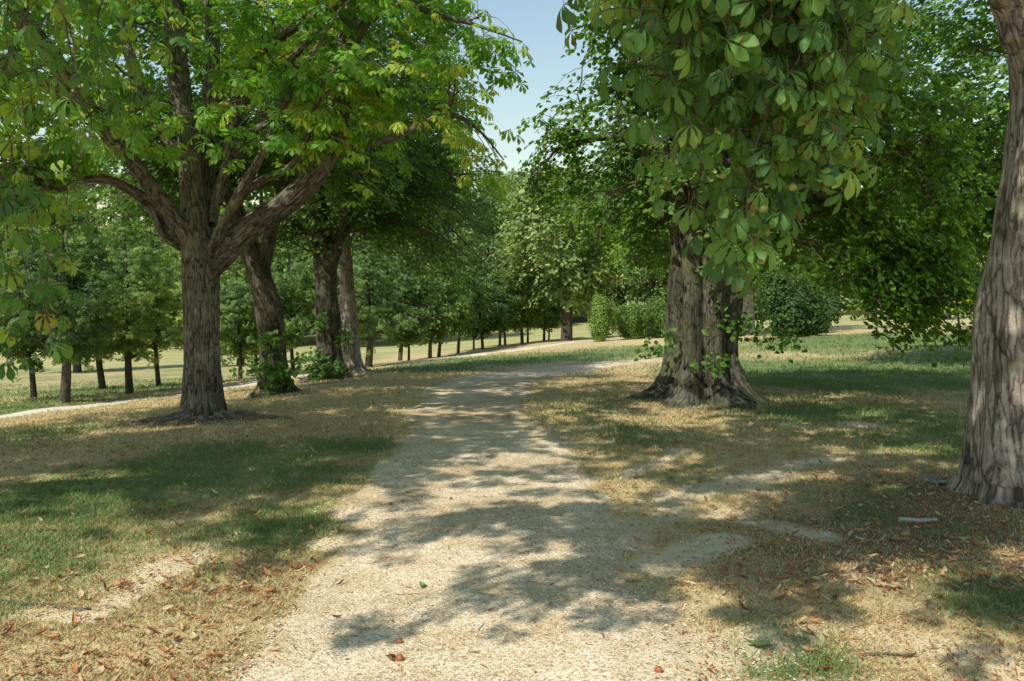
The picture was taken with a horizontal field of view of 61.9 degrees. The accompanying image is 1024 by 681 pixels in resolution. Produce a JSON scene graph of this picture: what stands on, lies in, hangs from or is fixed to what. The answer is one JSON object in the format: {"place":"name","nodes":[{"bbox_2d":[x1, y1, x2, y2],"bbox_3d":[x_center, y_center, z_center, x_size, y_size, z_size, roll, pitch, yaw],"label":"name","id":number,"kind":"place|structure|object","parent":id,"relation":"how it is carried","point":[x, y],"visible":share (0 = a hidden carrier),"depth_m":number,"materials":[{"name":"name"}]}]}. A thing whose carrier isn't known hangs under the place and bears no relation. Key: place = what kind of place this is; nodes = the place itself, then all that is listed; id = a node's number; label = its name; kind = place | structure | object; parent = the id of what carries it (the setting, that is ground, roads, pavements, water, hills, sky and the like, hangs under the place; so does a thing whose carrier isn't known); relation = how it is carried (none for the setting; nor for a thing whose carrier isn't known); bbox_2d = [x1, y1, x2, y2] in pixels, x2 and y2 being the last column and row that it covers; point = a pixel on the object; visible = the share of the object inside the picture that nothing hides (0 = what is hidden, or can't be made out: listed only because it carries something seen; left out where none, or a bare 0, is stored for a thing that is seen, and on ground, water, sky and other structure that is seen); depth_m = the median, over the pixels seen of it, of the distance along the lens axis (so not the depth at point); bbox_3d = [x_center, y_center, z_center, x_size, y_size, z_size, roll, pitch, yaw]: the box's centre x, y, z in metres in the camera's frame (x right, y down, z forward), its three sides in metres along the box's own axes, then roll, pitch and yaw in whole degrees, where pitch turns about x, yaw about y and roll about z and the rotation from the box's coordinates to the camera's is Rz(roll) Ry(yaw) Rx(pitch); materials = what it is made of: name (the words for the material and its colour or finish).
{"place":"outdoors","nodes":[
{"label":"outdoors","id":0,"kind":"place"},
{"bbox_2d":[0,337,622,417],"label":"side path","id":1,"kind":"structure","parent":0,"point":[50,409],"depth_m":19.11,"materials":[{"name":"gravel"}]},
{"bbox_2d":[241,358,708,680],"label":"path","id":2,"kind":"structure","parent":0,"point":[480,399],"depth_m":4.87,"materials":[{"name":"gravel"}]},
{"bbox_2d":[395,637,402,643],"bbox_3d":[-0.519,1.382,3.920,0.038,0.041,0.038,0,3,0],"label":"conker husk","id":3,"kind":"object","parent":2,"relation":"on","point":[399,641],"visible":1,"depth_m":3.91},
{"bbox_2d":[395,654,404,661],"bbox_3d":[-0.492,1.392,3.737,0.043,0.048,0.044,-2,4,-34],"label":"conker husk","id":4,"kind":"object","parent":2,"relation":"on","point":[399,658],"visible":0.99,"depth_m":3.73,"materials":[{"name":"plant"}]},
{"bbox_2d":[654,665,662,672],"bbox_3d":[0.620,1.390,3.601,0.043,0.041,0.039,0,3,0],"label":"conker husk","id":5,"kind":"object","parent":2,"relation":"on","point":[658,669],"visible":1,"depth_m":3.59,"materials":[{"name":"plant"}]},
{"bbox_2d":[0,0,1008,283],"label":"sky","id":6,"kind":"structure","parent":0,"point":[532,22],"materials":[{"name":"blue"}]},
{"bbox_2d":[0,292,1023,680],"bbox_3d":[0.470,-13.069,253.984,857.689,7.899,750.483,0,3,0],"label":"ground","id":7,"kind":"structure","parent":0,"point":[172,362],"depth_m":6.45,"materials":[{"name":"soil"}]},
{"bbox_2d":[3,664,10,679],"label":"fallen leaf","id":8,"kind":"object","parent":7,"relation":"on","point":[8,673],"visible":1,"depth_m":3.57,"materials":[{"name":"plant"}]},
{"bbox_2d":[2,624,13,635],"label":"fallen leaf","id":9,"kind":"object","parent":7,"relation":"on","point":[8,630],"visible":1,"depth_m":4.03,"materials":[{"name":"plant"}]},
{"bbox_2d":[0,226,30,324],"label":"woodland tree","id":10,"kind":"object","parent":7,"relation":"on","point":[2,235],"visible":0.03,"depth_m":77.15,"materials":[{"name":"green plant"}]},
{"bbox_2d":[0,599,90,610],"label":"fallen branch","id":11,"kind":"object","parent":7,"relation":"on","point":[66,607],"visible":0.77,"depth_m":4.38,"materials":[{"name":"wood"}]},
{"bbox_2d":[0,222,98,398],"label":"young tree","id":12,"kind":"object","parent":7,"relation":"on","point":[5,349],"visible":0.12,"depth_m":20.00,"materials":[{"name":"green plant"}]},
{"bbox_2d":[44,633,57,637],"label":"fallen leaf","id":13,"kind":"object","parent":7,"relation":"on","point":[52,635],"visible":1,"depth_m":3.94,"materials":[{"name":"plant"}]},
{"bbox_2d":[25,200,87,268],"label":"woodland tree","id":14,"kind":"object","parent":7,"relation":"on","point":[41,230],"visible":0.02,"depth_m":76.34,"materials":[{"name":"green plant"}]},
{"bbox_2d":[47,654,74,659],"bbox_3d":[-1.954,1.373,3.693,0.114,0.024,0.026,0,3,-6],"label":"fallen leaf","id":15,"kind":"object","parent":7,"relation":"on","point":[58,658],"visible":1,"depth_m":3.70,"materials":[{"name":"plant"}]},
{"bbox_2d":[0,206,140,403],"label":"young tree","id":16,"kind":"object","parent":7,"relation":"on","point":[75,335],"visible":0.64,"depth_m":18.80,"materials":[{"name":"green plant"}]},
{"bbox_2d":[21,221,122,372],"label":"tree","id":17,"kind":"object","parent":7,"relation":"on","point":[76,368],"visible":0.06,"depth_m":44.92,"materials":[{"name":"green plant"}]},
{"bbox_2d":[71,661,77,673],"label":"fallen leaf","id":18,"kind":"object","parent":7,"relation":"on","point":[74,668],"visible":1,"depth_m":3.61,"materials":[{"name":"plant"}]},
{"bbox_2d":[72,611,76,626],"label":"fallen leaf","id":19,"kind":"object","parent":7,"relation":"on","point":[73,618],"visible":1,"depth_m":4.14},
{"bbox_2d":[34,129,147,236],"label":"woodland tree","id":20,"kind":"object","parent":7,"relation":"on","point":[104,200],"visible":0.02,"depth_m":83.26,"materials":[{"name":"green plant"}]},
{"bbox_2d":[93,665,103,673],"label":"fallen leaf","id":21,"kind":"object","parent":7,"relation":"on","point":[101,668],"visible":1,"depth_m":3.58,"materials":[{"name":"plant"}]},
{"bbox_2d":[0,0,199,380],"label":"chestnut tree","id":22,"kind":"object","parent":7,"relation":"on","point":[16,197],"visible":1,"depth_m":6.10,"materials":[{"name":"green plant"}]},
{"bbox_2d":[93,616,107,620],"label":"fallen leaf","id":23,"kind":"object","parent":7,"relation":"on","point":[100,617],"visible":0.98,"depth_m":4.14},
{"bbox_2d":[19,208,182,388],"bbox_3d":[-12.143,-1.016,24.899,3.798,5.574,4.252,2,4,34],"label":"young tree","id":24,"kind":"object","parent":7,"relation":"on","point":[99,363],"visible":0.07,"depth_m":24.87,"materials":[{"name":"green plant"}]},
{"bbox_2d":[106,672,119,680],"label":"fallen leaf","id":25,"kind":"object","parent":7,"relation":"on","point":[114,676],"visible":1,"depth_m":3.48,"materials":[{"name":"plant"}]},
{"bbox_2d":[66,219,183,393],"bbox_3d":[-10.064,-0.737,21.959,3.192,4.824,3.300,1,3,27],"label":"young tree","id":26,"kind":"object","parent":7,"relation":"on","point":[149,298],"visible":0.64,"depth_m":21.85,"materials":[{"name":"green plant"}]},
{"bbox_2d":[123,649,137,658],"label":"fallen leaf","id":27,"kind":"object","parent":7,"relation":"on","point":[134,656],"visible":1,"depth_m":3.71,"materials":[{"name":"plant"}]},
{"bbox_2d":[85,193,183,342],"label":"woodland tree","id":28,"kind":"object","parent":7,"relation":"on","point":[112,202],"visible":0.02,"depth_m":80.26,"materials":[{"name":"green plant"}]},
{"bbox_2d":[97,168,183,346],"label":"woodland tree","id":29,"kind":"object","parent":7,"relation":"on","point":[140,244],"visible":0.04,"depth_m":74.07,"materials":[{"name":"green plant"}]},
{"bbox_2d":[94,223,224,385],"bbox_3d":[-10.885,-0.946,26.023,3.894,5.313,3.501,-1,3,-24],"label":"young tree","id":30,"kind":"object","parent":7,"relation":"on","point":[179,317],"visible":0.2,"depth_m":25.77,"materials":[{"name":"green plant"}]},
{"bbox_2d":[99,130,224,300],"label":"woodland tree","id":31,"kind":"object","parent":7,"relation":"on","point":[152,225],"depth_m":81.27,"materials":[{"name":"green plant"}]},
{"bbox_2d":[152,604,173,611],"bbox_3d":[-1.751,1.344,4.273,0.108,0.022,0.028,-12,37,-30],"label":"fallen leaf","id":32,"kind":"object","parent":7,"relation":"on","point":[167,606],"visible":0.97,"depth_m":4.29,"materials":[{"name":"plant"}]},
{"bbox_2d":[169,638,182,647],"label":"fallen leaf","id":33,"kind":"object","parent":7,"relation":"on","point":[173,643],"visible":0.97,"depth_m":3.82,"materials":[{"name":"plant"}]},
{"bbox_2d":[195,663,205,668],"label":"fallen leaf","id":34,"kind":"object","parent":7,"relation":"on","point":[199,665],"visible":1,"depth_m":3.61,"materials":[{"name":"plant"}]},
{"bbox_2d":[207,652,223,656],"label":"fallen leaf","id":35,"kind":"object","parent":7,"relation":"on","point":[218,654],"visible":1,"depth_m":3.72,"materials":[{"name":"plant"}]},
{"bbox_2d":[230,624,245,634],"bbox_3d":[-1.282,1.355,3.977,0.031,0.024,0.117,0,6,13],"label":"fallen leaf","id":36,"kind":"object","parent":7,"relation":"on","point":[239,628],"visible":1,"depth_m":4.00,"materials":[{"name":"plant"}]},
{"bbox_2d":[12,0,470,397],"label":"lime tree","id":37,"kind":"object","parent":7,"relation":"on","point":[275,372],"visible":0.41,"depth_m":15.08,"materials":[{"name":"green plant"}]},
{"bbox_2d":[220,240,274,366],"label":"tree","id":38,"kind":"object","parent":7,"relation":"on","point":[222,352],"visible":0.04,"depth_m":46.17,"materials":[{"name":"green plant"}]},
{"bbox_2d":[220,256,283,379],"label":"young tree","id":39,"kind":"object","parent":7,"relation":"on","point":[237,303],"visible":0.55,"depth_m":29.72,"materials":[{"name":"green plant"}]},
{"bbox_2d":[220,259,302,374],"bbox_3d":[-10.335,-1.090,33.953,3.647,5.667,4.133,-1,3,-23],"label":"young tree","id":40,"kind":"object","parent":7,"relation":"on","point":[255,354],"visible":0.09,"depth_m":33.25,"materials":[{"name":"green plant"}]},
{"bbox_2d":[244,142,281,284],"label":"woodland tree","id":41,"kind":"object","parent":7,"relation":"on","point":[260,201],"visible":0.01,"depth_m":88.40,"materials":[{"name":"green plant"}]},
{"bbox_2d":[0,0,535,425],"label":"chestnut tree","id":42,"kind":"object","parent":7,"relation":"on","point":[210,254],"visible":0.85,"depth_m":10.29,"materials":[{"name":"green plant"}]},
{"bbox_2d":[249,235,315,372],"bbox_3d":[-8.363,-1.205,32.149,3.130,5.646,3.736,-1,3,20],"label":"young tree","id":43,"kind":"object","parent":7,"relation":"on","point":[288,291],"visible":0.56,"depth_m":31.56,"materials":[{"name":"green plant"}]},
{"bbox_2d":[271,231,314,343],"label":"woodland tree","id":44,"kind":"object","parent":7,"relation":"on","point":[278,266],"visible":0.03,"depth_m":77.73,"materials":[{"name":"green plant"}]},
{"bbox_2d":[274,174,381,334],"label":"woodland tree","id":45,"kind":"object","parent":7,"relation":"on","point":[285,260],"visible":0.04,"depth_m":72.30,"materials":[{"name":"green plant"}]},
{"bbox_2d":[156,0,506,383],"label":"lime tree","id":46,"kind":"object","parent":7,"relation":"on","point":[327,246],"visible":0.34,"depth_m":19.91,"materials":[{"name":"green plant"}]},
{"bbox_2d":[273,203,391,335],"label":"woodland tree","id":47,"kind":"object","parent":7,"relation":"on","point":[352,254],"depth_m":83.65,"materials":[{"name":"green plant"}]},
{"bbox_2d":[304,236,436,367],"bbox_3d":[-5.320,-1.429,30.953,5.040,5.538,4.821,2,4,32],"label":"young tree","id":48,"kind":"object","parent":7,"relation":"on","point":[371,319],"visible":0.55,"depth_m":30.61,"materials":[{"name":"green plant"}]},
{"bbox_2d":[254,2,507,372],"bbox_3d":[-3.609,-4.168,22.811,7.032,10.931,7.311,0,3,0],"label":"lime tree","id":49,"kind":"object","parent":7,"relation":"on","point":[352,357],"visible":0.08,"depth_m":22.52,"materials":[{"name":"green plant"}]},
{"bbox_2d":[356,245,447,361],"bbox_3d":[-4.588,-1.444,35.967,3.380,5.352,3.883,1,3,23],"label":"young tree","id":50,"kind":"object","parent":7,"relation":"on","point":[425,313],"visible":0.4,"depth_m":35.66,"materials":[{"name":"green plant"}]},
{"bbox_2d":[377,270,437,360],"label":"young tree","id":51,"kind":"object","parent":7,"relation":"on","point":[415,305],"visible":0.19,"depth_m":36.09,"materials":[{"name":"green plant"}]},
{"bbox_2d":[351,178,477,334],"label":"woodland tree","id":52,"kind":"object","parent":7,"relation":"on","point":[389,255],"visible":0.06,"depth_m":74.40,"materials":[{"name":"green plant"}]},
{"bbox_2d":[392,281,468,357],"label":"young tree","id":53,"kind":"object","parent":7,"relation":"on","point":[428,340],"visible":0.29,"depth_m":39.62,"materials":[{"name":"green plant"}]},
{"bbox_2d":[414,254,479,356],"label":"young tree","id":54,"kind":"object","parent":7,"relation":"on","point":[449,333],"visible":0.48,"depth_m":40.10,"materials":[{"name":"green plant"}]},
{"bbox_2d":[419,176,484,282],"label":"woodland tree","id":55,"kind":"object","parent":7,"relation":"on","point":[464,228],"visible":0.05,"depth_m":94.29,"materials":[{"name":"green plant"}]},
{"bbox_2d":[407,188,508,288],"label":"woodland tree","id":56,"kind":"object","parent":7,"relation":"on","point":[482,194],"visible":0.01,"depth_m":107.55,"materials":[{"name":"green plant"}]},
{"bbox_2d":[428,239,498,353],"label":"young tree","id":57,"kind":"object","parent":7,"relation":"on","point":[479,301],"visible":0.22,"depth_m":42.59,"materials":[{"name":"green plant"}]},
{"bbox_2d":[457,290,506,349],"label":"young tree","id":58,"kind":"object","parent":7,"relation":"on","point":[474,332],"visible":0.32,"depth_m":45.78,"materials":[{"name":"green plant"}]},
{"bbox_2d":[462,171,512,220],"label":"woodland tree","id":59,"kind":"object","parent":7,"relation":"on","point":[481,177],"visible":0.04,"depth_m":107.83,"materials":[{"name":"green plant"}]},
{"bbox_2d":[463,208,514,278],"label":"woodland tree","id":60,"kind":"object","parent":7,"relation":"on","point":[487,227],"visible":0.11,"depth_m":97.11,"materials":[{"name":"green plant"}]},
{"bbox_2d":[470,268,513,348],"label":"young tree","id":61,"kind":"object","parent":7,"relation":"on","point":[498,296],"visible":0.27,"depth_m":46.34,"materials":[{"name":"green plant"}]},
{"bbox_2d":[485,269,525,346],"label":"young tree","id":62,"kind":"object","parent":7,"relation":"on","point":[513,310],"visible":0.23,"depth_m":48.84,"materials":[{"name":"green plant"}]},
{"bbox_2d":[0,382,1023,680],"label":"leaf litter","id":63,"kind":"object","parent":7,"relation":"on","point":[724,568],"visible":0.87,"depth_m":5.19,"materials":[{"name":"plant"}]},
{"bbox_2d":[483,270,543,344],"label":"young tree","id":64,"kind":"object","parent":7,"relation":"on","point":[513,321],"visible":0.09,"depth_m":51.47,"materials":[{"name":"green plant"}]},
{"bbox_2d":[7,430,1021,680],"bbox_3d":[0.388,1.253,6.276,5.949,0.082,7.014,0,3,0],"label":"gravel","id":65,"kind":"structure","parent":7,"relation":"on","point":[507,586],"depth_m":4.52,"materials":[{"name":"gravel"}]},
{"bbox_2d":[467,179,582,326],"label":"woodland tree","id":66,"kind":"object","parent":7,"relation":"on","point":[496,263],"visible":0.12,"depth_m":90.49,"materials":[{"name":"green plant"}]},
{"bbox_2d":[500,253,553,343],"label":"young tree","id":67,"kind":"object","parent":7,"relation":"on","point":[541,304],"visible":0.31,"depth_m":52.26,"materials":[{"name":"green plant"}]},
{"bbox_2d":[509,259,553,342],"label":"young tree","id":68,"kind":"object","parent":7,"relation":"on","point":[528,328],"visible":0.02,"depth_m":54.80,"materials":[{"name":"green plant"}]},
{"bbox_2d":[497,166,575,311],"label":"woodland tree","id":69,"kind":"object","parent":7,"relation":"on","point":[513,177],"visible":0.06,"depth_m":104.98,"materials":[{"name":"green plant"}]},
{"bbox_2d":[531,275,561,340],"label":"young tree","id":70,"kind":"object","parent":7,"relation":"on","point":[547,321],"visible":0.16,"depth_m":57.63,"materials":[{"name":"green plant"}]},
{"bbox_2d":[546,283,561,339],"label":"young tree","id":71,"kind":"object","parent":7,"relation":"on","point":[557,320],"visible":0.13,"depth_m":59.34,"materials":[{"name":"green plant"}]},
{"bbox_2d":[486,155,645,340],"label":"oak tree","id":72,"kind":"object","parent":7,"relation":"on","point":[577,275],"visible":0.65,"depth_m":48.59,"materials":[{"name":"green plant"}]},
{"bbox_2d":[532,182,602,316],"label":"woodland tree","id":73,"kind":"object","parent":7,"relation":"on","point":[577,313],"visible":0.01,"depth_m":95.90,"materials":[{"name":"green plant"}]},
{"bbox_2d":[538,179,615,314],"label":"woodland tree","id":74,"kind":"object","parent":7,"relation":"on","point":[593,248],"visible":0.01,"depth_m":105.25,"materials":[{"name":"green plant"}]},
{"bbox_2d":[585,290,618,341],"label":"bush","id":75,"kind":"object","parent":7,"relation":"on","point":[602,318],"visible":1,"depth_m":40.59,"materials":[{"name":"green plant"}]},
{"bbox_2d":[578,210,653,316],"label":"woodland tree","id":76,"kind":"object","parent":7,"relation":"on","point":[615,300],"visible":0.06,"depth_m":98.17,"materials":[{"name":"green plant"}]},
{"bbox_2d":[587,174,645,306],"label":"woodland tree","id":77,"kind":"object","parent":7,"relation":"on","point":[623,294],"visible":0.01,"depth_m":106.58,"materials":[{"name":"green plant"}]},
{"bbox_2d":[614,301,651,338],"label":"bush","id":78,"kind":"object","parent":7,"relation":"on","point":[632,321],"visible":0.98,"depth_m":41.56,"materials":[{"name":"green plant"}]},
{"bbox_2d":[611,166,666,303],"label":"woodland tree","id":79,"kind":"object","parent":7,"relation":"on","point":[634,291],"depth_m":106.46,"materials":[{"name":"green plant"}]},
{"bbox_2d":[613,217,667,308],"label":"woodland tree","id":80,"kind":"object","parent":7,"relation":"on","point":[649,295],"visible":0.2,"depth_m":93.78,"materials":[{"name":"green plant"}]},
{"bbox_2d":[640,297,666,337],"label":"bush","id":81,"kind":"object","parent":7,"relation":"on","point":[657,322],"visible":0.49,"depth_m":41.98,"materials":[{"name":"green plant"}]},
{"bbox_2d":[657,234,669,301],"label":"woodland tree","id":82,"kind":"object","parent":7,"relation":"on","point":[664,278],"visible":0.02,"depth_m":92.87,"materials":[{"name":"green plant"}]},
{"bbox_2d":[600,180,902,335],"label":"maple tree","id":83,"kind":"object","parent":7,"relation":"on","point":[748,303],"visible":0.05,"depth_m":42.09,"materials":[{"name":"green plant"}]},
{"bbox_2d":[745,638,770,645],"bbox_3d":[1.127,1.380,3.897,0.124,0.025,0.059,0,3,2],"label":"fallen leaf","id":84,"kind":"object","parent":7,"relation":"on","point":[762,642],"visible":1,"depth_m":3.91,"materials":[{"name":"plant"}]},
{"bbox_2d":[516,0,1000,409],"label":"lime tree","id":85,"kind":"object","parent":7,"relation":"on","point":[705,327],"visible":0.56,"depth_m":12.61,"materials":[{"name":"green plant"}]},
{"bbox_2d":[774,591,787,598],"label":"fallen leaf","id":86,"kind":"object","parent":7,"relation":"on","point":[782,596],"visible":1,"depth_m":4.52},
{"bbox_2d":[752,249,812,319],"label":"woodland tree","id":87,"kind":"object","parent":7,"relation":"on","point":[756,294],"depth_m":84.08,"materials":[{"name":"green plant"}]},
{"bbox_2d":[556,0,1023,508],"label":"chestnut tree","id":88,"kind":"object","parent":7,"relation":"on","point":[767,59],"visible":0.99,"depth_m":3.97,"materials":[{"name":"green plant"}]},
{"bbox_2d":[755,263,836,337],"bbox_3d":[11.828,-1.621,35.877,3.364,3.259,2.458,-1,4,-25],"label":"shrub","id":89,"kind":"object","parent":7,"relation":"on","point":[787,308],"visible":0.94,"depth_m":35.34,"materials":[{"name":"green plant"}]},
{"bbox_2d":[790,616,805,624],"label":"fallen leaf","id":90,"kind":"object","parent":7,"relation":"on","point":[801,619],"visible":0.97,"depth_m":4.17,"materials":[{"name":"plant"}]},
{"bbox_2d":[777,235,820,286],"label":"woodland tree","id":91,"kind":"object","parent":7,"relation":"on","point":[804,270],"visible":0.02,"depth_m":87.25,"materials":[{"name":"green plant"}]},
{"bbox_2d":[808,289,844,333],"bbox_3d":[14.565,-1.347,40.075,2.138,2.255,2.383,0,3,0],"label":"shrub","id":92,"kind":"object","parent":7,"relation":"on","point":[833,300],"visible":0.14,"depth_m":39.58,"materials":[{"name":"green plant"}]},
{"bbox_2d":[787,146,884,304],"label":"woodland tree","id":93,"kind":"object","parent":7,"relation":"on","point":[822,218],"depth_m":104.18,"materials":[{"name":"green plant"}]},
{"bbox_2d":[810,232,880,314],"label":"woodland tree","id":94,"kind":"object","parent":7,"relation":"on","point":[841,289],"depth_m":87.58,"materials":[{"name":"green plant"}]},
{"bbox_2d":[842,219,902,319],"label":"broadleaf tree","id":95,"kind":"object","parent":7,"relation":"on","point":[857,310],"visible":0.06,"depth_m":65.63,"materials":[{"name":"green plant"}]},
{"bbox_2d":[858,652,916,656],"bbox_3d":[1.680,1.404,3.819,0.264,0.020,0.031,0,3,0],"label":"fallen stick","id":96,"kind":"object","parent":7,"relation":"on","point":[879,653],"visible":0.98,"depth_m":3.81,"materials":[{"name":"wood"}]},
{"bbox_2d":[900,651,915,655],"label":"fallen leaf","id":97,"kind":"object","parent":7,"relation":"on","point":[904,653],"visible":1,"depth_m":3.79,"materials":[{"name":"plant"}]},
{"bbox_2d":[815,0,1009,287],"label":"lime tree","id":98,"kind":"object","parent":7,"relation":"on","point":[964,50],"visible":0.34,"depth_m":19.26,"materials":[{"name":"green plant"}]},
{"bbox_2d":[898,517,937,522],"bbox_3d":[2.904,1.289,6.098,0.268,0.050,0.052,1,3,11],"label":"fallen branch","id":99,"kind":"object","parent":7,"relation":"on","point":[919,520],"visible":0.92,"depth_m":6.09,"materials":[{"name":"grey wood"}]},
{"bbox_2d":[924,477,949,484],"bbox_3d":[3.660,1.202,7.236,0.305,0.064,0.064,1,3,17],"label":"fallen branch","id":100,"kind":"object","parent":7,"relation":"on","point":[933,481],"visible":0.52,"depth_m":7.24,"materials":[{"name":"grey wood"}]},
{"bbox_2d":[927,224,974,318],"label":"broadleaf tree","id":101,"kind":"object","parent":7,"relation":"on","point":[951,309],"depth_m":60.05,"materials":[{"name":"green plant"}]},
{"bbox_2d":[958,156,988,296],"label":"woodland tree","id":102,"kind":"object","parent":7,"relation":"on","point":[978,274],"visible":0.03,"depth_m":87.09,"materials":[{"name":"green plant"}]},
{"bbox_2d":[989,574,1000,581],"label":"fallen leaf","id":103,"kind":"object","parent":7,"relation":"on","point":[993,576],"visible":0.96,"depth_m":4.76,"materials":[{"name":"plant"}]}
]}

